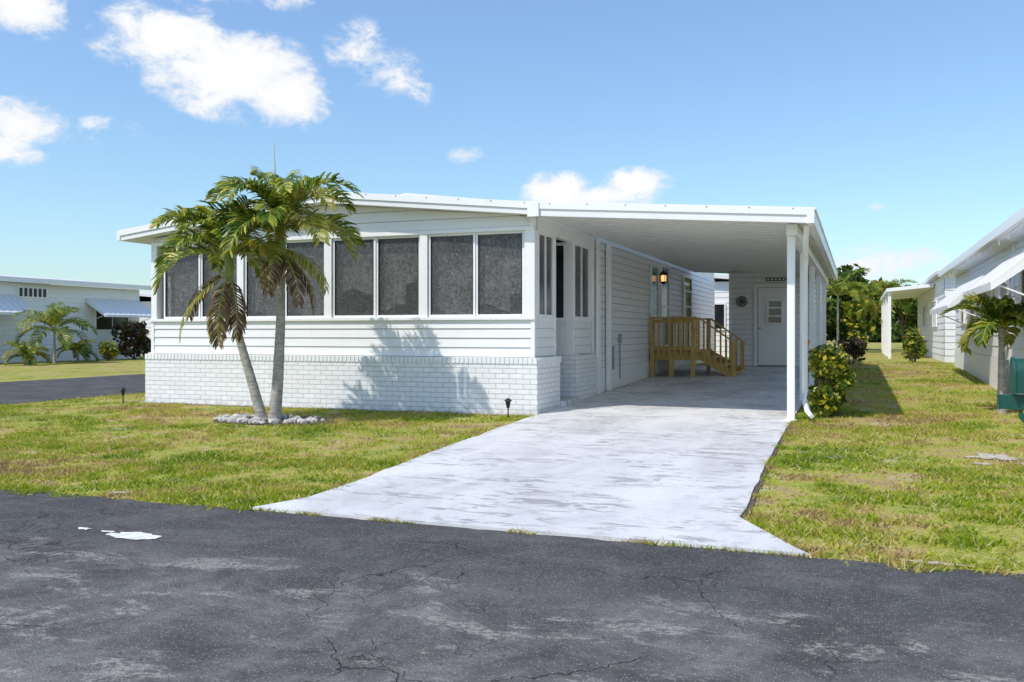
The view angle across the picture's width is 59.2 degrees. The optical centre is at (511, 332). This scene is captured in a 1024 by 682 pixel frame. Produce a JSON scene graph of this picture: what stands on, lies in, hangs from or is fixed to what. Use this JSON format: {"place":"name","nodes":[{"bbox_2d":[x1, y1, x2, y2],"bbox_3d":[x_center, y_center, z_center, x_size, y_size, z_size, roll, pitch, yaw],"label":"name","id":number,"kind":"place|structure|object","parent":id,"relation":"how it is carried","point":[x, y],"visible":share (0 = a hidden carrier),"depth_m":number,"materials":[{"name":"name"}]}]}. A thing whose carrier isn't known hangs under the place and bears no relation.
{"place":"outdoors","nodes":[
{"label":"outdoors","id":0,"kind":"place"},
{"bbox_2d":[0,374,144,404],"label":"side street","id":1,"kind":"structure","parent":0,"point":[13,392],"depth_m":19.33,"materials":[{"name":"grey asphalt"}]},
{"bbox_2d":[122,197,595,243],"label":"porch roof","id":2,"kind":"structure","parent":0,"point":[148,239],"depth_m":14.27,"materials":[{"name":"white metal"}]},
{"bbox_2d":[0,490,1023,681],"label":"asphalt road","id":3,"kind":"structure","parent":0,"point":[195,594],"depth_m":3.92,"materials":[{"name":"grey asphalt"}]},
{"bbox_2d":[78,527,161,539],"bbox_3d":[-2.358,1.189,5.342,0.672,0.001,0.180,0,0,21],"label":"paint spot","id":4,"kind":"object","parent":3,"relation":"on","point":[134,535],"visible":1,"depth_m":5.29,"materials":[{"name":"white paint"}]},
{"bbox_2d":[0,334,1023,577],"bbox_3d":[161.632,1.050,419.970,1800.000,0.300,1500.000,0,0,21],"label":"lawn ground","id":5,"kind":"structure","parent":0,"point":[21,371],"depth_m":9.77,"materials":[{"name":"green plant"}]},
{"bbox_2d":[1,339,51,365],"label":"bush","id":6,"kind":"object","parent":5,"relation":"on","point":[26,356],"visible":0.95,"depth_m":33.19,"materials":[{"name":"green plant"}]},
{"bbox_2d":[12,302,97,362],"bbox_3d":[-18.098,-0.012,35.372,2.861,2.524,3.075,0,0,21],"label":"palm tree","id":7,"kind":"object","parent":5,"relation":"on","point":[55,318],"visible":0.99,"depth_m":35.17,"materials":[{"name":"green plant"}]},
{"bbox_2d":[0,275,150,362],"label":"neighboring house","id":8,"kind":"structure","parent":5,"relation":"on","point":[77,294],"depth_m":38.85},
{"bbox_2d":[17,286,128,330],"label":"windows","id":9,"kind":"structure","parent":8,"relation":"attached to","point":[102,323],"depth_m":40.40,"materials":[{"name":"grey glass"}]},
{"bbox_2d":[0,294,150,322],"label":"awnings","id":10,"kind":"object","parent":8,"relation":"attached to","point":[131,308],"visible":0.82,"depth_m":40.24,"materials":[{"name":"white paint"}]},
{"bbox_2d":[56,339,98,361],"bbox_3d":[-17.912,0.808,37.162,1.572,1.095,1.568,0,0,-3],"label":"shrub","id":11,"kind":"object","parent":5,"relation":"on","point":[76,348],"visible":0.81,"depth_m":36.95,"materials":[{"name":"green plant"}]},
{"bbox_2d":[97,341,120,360],"bbox_3d":[-17.243,0.776,38.584,0.864,0.920,0.876,0,0,43],"label":"shrub","id":12,"kind":"object","parent":5,"relation":"on","point":[109,353],"visible":0.98,"depth_m":38.55,"materials":[{"name":"green plant"}]},
{"bbox_2d":[119,387,125,403],"bbox_3d":[-6.598,1.085,15.290,0.120,0.330,0.120,0,0,21],"label":"path light","id":13,"kind":"object","parent":5,"relation":"on","point":[123,389],"visible":0.94,"depth_m":15.27,"materials":[{"name":"black metal"}]},
{"bbox_2d":[109,320,150,359],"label":"red shrub","id":14,"kind":"object","parent":5,"relation":"on","point":[139,344],"visible":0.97,"depth_m":40.04,"materials":[{"name":"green plant"}]},
{"bbox_2d":[139,292,150,354],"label":"mobile home","id":15,"kind":"object","parent":5,"relation":"on","point":[144,298],"visible":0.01,"depth_m":48.85,"materials":[{"name":"white metal"}]},
{"bbox_2d":[213,415,335,425],"bbox_3d":[-3.232,1.185,12.264,1.850,0.051,1.163,0,0,21],"label":"mulch bed","id":16,"kind":"object","parent":5,"relation":"on","point":[291,423],"visible":0.32,"depth_m":11.93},
{"bbox_2d":[149,149,365,420],"bbox_3d":[-3.461,-0.660,12.182,2.918,3.880,2.492,0,0,-8],"label":"palm tree","id":17,"kind":"object","parent":16,"relation":"on","point":[224,235],"visible":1,"depth_m":12.04,"materials":[{"name":"green plant"}]},
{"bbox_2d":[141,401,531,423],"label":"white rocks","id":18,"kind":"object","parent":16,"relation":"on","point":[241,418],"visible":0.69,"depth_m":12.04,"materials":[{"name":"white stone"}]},
{"bbox_2d":[162,241,493,318],"bbox_3d":[-0.207,-0.700,22.849,6.180,2.400,17.500,0,0,21],"label":"porch interior","id":19,"kind":"object","parent":5,"relation":"on","point":[353,302],"visible":0.04,"depth_m":17.16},
{"bbox_2d":[117,191,538,244],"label":"roof fascia","id":20,"kind":"structure","parent":19,"relation":"attached to","point":[531,210],"depth_m":13.51,"materials":[{"name":"white paint"}]},
{"bbox_2d":[150,216,537,357],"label":"front trim","id":21,"kind":"structure","parent":19,"relation":"attached to","point":[531,272],"depth_m":13.56,"materials":[{"name":"white paint"}]},
{"bbox_2d":[153,205,530,357],"bbox_3d":[-2.969,-0.838,14.420,7.040,2.404,0.018,0,0,21],"label":"front siding","id":22,"kind":"object","parent":21,"relation":"attached to","point":[465,338],"visible":0.83,"depth_m":14.04,"materials":[{"name":"plastic"}]},
{"bbox_2d":[164,231,523,318],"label":"window frames","id":23,"kind":"structure","parent":21,"relation":"attached to","point":[424,276],"depth_m":14.13,"materials":[{"name":"white metal"}]},
{"bbox_2d":[168,233,520,316],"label":"curtains","id":24,"kind":"object","parent":21,"relation":"attached to","point":[499,270],"visible":0.61,"depth_m":14.09,"materials":[{"name":"fabric"}]},
{"bbox_2d":[131,401,528,415],"bbox_3d":[-3.159,1.192,14.288,7.440,0.001,0.240,0,0,21],"label":"pebble strip","id":25,"kind":"object","parent":5,"relation":"on","point":[316,408],"visible":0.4,"depth_m":14.20,"materials":[{"name":"grey gravel"}]},
{"bbox_2d":[145,354,595,414],"bbox_3d":[0.186,0.835,22.583,7.224,0.970,17.714,0,0,21],"label":"brick skirt","id":26,"kind":"object","parent":5,"relation":"on","point":[528,386],"visible":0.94,"depth_m":14.12,"materials":[{"name":"white brick"}]},
{"bbox_2d":[504,398,511,416],"bbox_3d":[-0.055,1.085,12.719,0.120,0.330,0.120,0,0,21],"label":"path light","id":27,"kind":"object","parent":5,"relation":"on","point":[508,401],"visible":0.94,"depth_m":12.70,"materials":[{"name":"black metal"}]},
{"bbox_2d":[107,453,1023,565],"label":"bare sand patches","id":28,"kind":"object","parent":5,"relation":"on","point":[1000,456],"visible":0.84,"depth_m":8.54,"materials":[{"name":"beige sand"}]},
{"bbox_2d":[560,397,579,406],"bbox_3d":[0.467,1.130,14.618,1.070,0.140,0.870,0,0,21],"label":"entry step","id":29,"kind":"object","parent":5,"relation":"on","point":[565,401],"visible":0.21,"depth_m":14.33,"materials":[{"name":"white paint"}]},
{"bbox_2d":[591,236,714,394],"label":"side wall","id":30,"kind":"structure","parent":5,"relation":"on","point":[631,296],"depth_m":19.11,"materials":[{"name":"plastic"}]},
{"bbox_2d":[336,193,713,274],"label":"roof","id":31,"kind":"structure","parent":30,"relation":"on","point":[381,242],"depth_m":16.94,"materials":[{"name":"metal"}]},
{"bbox_2d":[596,239,614,393],"bbox_3d":[1.754,-0.290,16.683,0.090,2.780,1.200,0,0,21],"label":"downspout","id":32,"kind":"object","parent":30,"relation":"attached to","point":[610,357],"visible":0.98,"depth_m":16.77,"materials":[{"name":"grey metal"}]},
{"bbox_2d":[619,334,621,377],"bbox_3d":[2.138,0.460,17.778,0.040,0.880,0.120,0,0,21],"label":"conduit pipe","id":33,"kind":"object","parent":30,"relation":"attached to","point":[620,338],"visible":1,"depth_m":17.76,"materials":[{"name":"grey metal"}]},
{"bbox_2d":[659,270,667,283],"bbox_3d":[3.549,-1.300,21.113,0.224,0.320,0.220,0,0,-23],"label":"wall lantern","id":34,"kind":"object","parent":30,"relation":"attached to","point":[663,275],"depth_m":21.07,"materials":[{"name":"black metal"}]},
{"bbox_2d":[650,263,691,345],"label":"side windows and door","id":35,"kind":"structure","parent":30,"relation":"attached to","point":[659,299],"depth_m":21.71,"materials":[{"name":"white glass"}]},
{"bbox_2d":[539,202,837,421],"bbox_3d":[4.491,-0.340,18.418,3.828,3.064,13.396,0,0,21],"label":"carport","id":36,"kind":"object","parent":5,"relation":"on","point":[790,242],"visible":0.85,"depth_m":13.65,"materials":[{"name":"white paint"}]},
{"bbox_2d":[714,274,728,356],"bbox_3d":[7.673,-0.600,40.818,8.600,3.600,14.300,0,0,21],"label":"mobile home","id":37,"kind":"object","parent":5,"relation":"on","point":[721,303],"visible":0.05,"depth_m":33.41,"materials":[{"name":"white metal"}]},
{"bbox_2d":[740,429,787,518],"bbox_3d":[2.550,1.190,8.769,0.068,0.001,6.402,0,0,20],"label":"soil edge","id":38,"kind":"object","parent":5,"relation":"on","point":[752,501],"visible":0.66,"depth_m":6.91,"materials":[{"name":"brown soil"}]},
{"bbox_2d":[729,272,828,366],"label":"storage shed","id":39,"kind":"structure","parent":5,"relation":"on","point":[758,313],"depth_m":23.40,"materials":[{"name":"plastic"}]},
{"bbox_2d":[753,284,796,366],"bbox_3d":[6.791,-0.180,23.269,1.080,2.160,0.090,0,0,21],"label":"shed door","id":40,"kind":"structure","parent":39,"relation":"in","point":[770,300],"depth_m":23.30,"materials":[{"name":"white paint"}]},
{"bbox_2d":[808,357,847,395],"bbox_3d":[4.803,0.751,13.705,0.632,0.869,0.723,0,0,33],"label":"croton shrub","id":41,"kind":"object","parent":5,"relation":"on","point":[810,387],"visible":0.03,"depth_m":13.77,"materials":[{"name":"green plant"}]},
{"bbox_2d":[807,342,856,416],"bbox_3d":[4.483,0.664,12.705,0.725,1.084,1.036,0,0,21],"label":"croton shrub","id":42,"kind":"object","parent":5,"relation":"on","point":[831,370],"visible":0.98,"depth_m":12.43,"materials":[{"name":"green plant"}]},
{"bbox_2d":[826,263,869,344],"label":"tree","id":43,"kind":"object","parent":5,"relation":"on","point":[831,321],"visible":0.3,"depth_m":44.71,"materials":[{"name":"green plant"}]},
{"bbox_2d":[826,267,877,347],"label":"palm tree","id":44,"kind":"object","parent":5,"relation":"on","point":[841,286],"visible":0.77,"depth_m":41.26,"materials":[{"name":"green plant"}]},
{"bbox_2d":[837,337,867,364],"bbox_3d":[9.543,0.524,25.252,0.818,0.826,0.916,0,0,21],"label":"shrub","id":45,"kind":"object","parent":5,"relation":"on","point":[855,348],"visible":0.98,"depth_m":25.06,"materials":[{"name":"green plant"}]},
{"bbox_2d":[833,277,895,341],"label":"tree","id":46,"kind":"object","parent":5,"relation":"on","point":[863,324],"visible":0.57,"depth_m":47.79,"materials":[{"name":"green plant"}]},
{"bbox_2d":[852,320,913,342],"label":"distant trees","id":47,"kind":"object","parent":5,"relation":"on","point":[896,336],"visible":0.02,"depth_m":83.16,"materials":[{"name":"green plant"}]},
{"bbox_2d":[855,278,916,320],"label":"palm tree","id":48,"kind":"object","parent":5,"relation":"on","point":[881,289],"visible":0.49,"depth_m":43.61,"materials":[{"name":"green plant"}]},
{"bbox_2d":[889,281,918,344],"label":"tree","id":49,"kind":"object","parent":5,"relation":"on","point":[908,319],"visible":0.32,"depth_m":54.85,"materials":[{"name":"green plant"}]},
{"bbox_2d":[901,326,927,361],"bbox_3d":[12.272,0.360,27.440,0.794,1.150,0.794,0,0,21],"label":"shrub","id":50,"kind":"object","parent":5,"relation":"on","point":[914,342],"visible":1,"depth_m":27.38,"materials":[{"name":"green plant"}]},
{"bbox_2d":[880,271,955,361],"bbox_3d":[17.626,-0.625,33.130,7.300,3.250,14.100,0,0,21],"label":"mobile home","id":51,"kind":"object","parent":5,"relation":"on","point":[930,293],"visible":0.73,"depth_m":31.45,"materials":[{"name":"white metal"}]},
{"bbox_2d":[940,292,1023,413],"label":"palm tree","id":52,"kind":"object","parent":5,"relation":"on","point":[1002,313],"visible":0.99,"depth_m":12.81,"materials":[{"name":"green plant"}]},
{"bbox_2d":[997,357,1023,422],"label":"mailbox","id":53,"kind":"object","parent":5,"relation":"on","point":[1013,400],"visible":1,"depth_m":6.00,"materials":[{"name":"green paint"}]},
{"bbox_2d":[0,0,1023,332],"label":"sky","id":54,"kind":"structure","parent":0,"point":[901,122],"materials":[{"name":"blue"}]},
{"bbox_2d":[253,366,809,556],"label":"concrete driveway","id":55,"kind":"structure","parent":0,"point":[680,454],"depth_m":7.59,"materials":[{"name":"white concrete"}]},
{"bbox_2d":[650,316,744,376],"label":"wooden deck","id":56,"kind":"structure","parent":55,"relation":"on","point":[708,356],"depth_m":20.22,"materials":[{"name":"brown wood"}]},
{"bbox_2d":[494,217,592,357],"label":"porch side wall","id":57,"kind":"structure","parent":0,"point":[563,322],"depth_m":14.91,"materials":[{"name":"white paint"}]},
{"bbox_2d":[955,238,1023,394],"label":"walls","id":58,"kind":"structure","parent":0,"point":[981,363],"depth_m":17.79,"materials":[{"name":"white paint"}]},
{"bbox_2d":[930,243,1023,393],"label":"awnings","id":59,"kind":"object","parent":58,"relation":"attached to","point":[1007,269],"visible":0.88,"depth_m":14.29,"materials":[{"name":"white paint"}]},
{"bbox_2d":[938,207,1023,279],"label":"roof","id":60,"kind":"structure","parent":58,"relation":"on","point":[1005,234],"depth_m":15.63,"materials":[{"name":"white metal"}]},
{"bbox_2d":[959,270,1023,324],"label":"windows","id":61,"kind":"structure","parent":58,"relation":"attached to","point":[1002,293],"depth_m":17.17,"materials":[{"name":"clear glass"}]}
]}

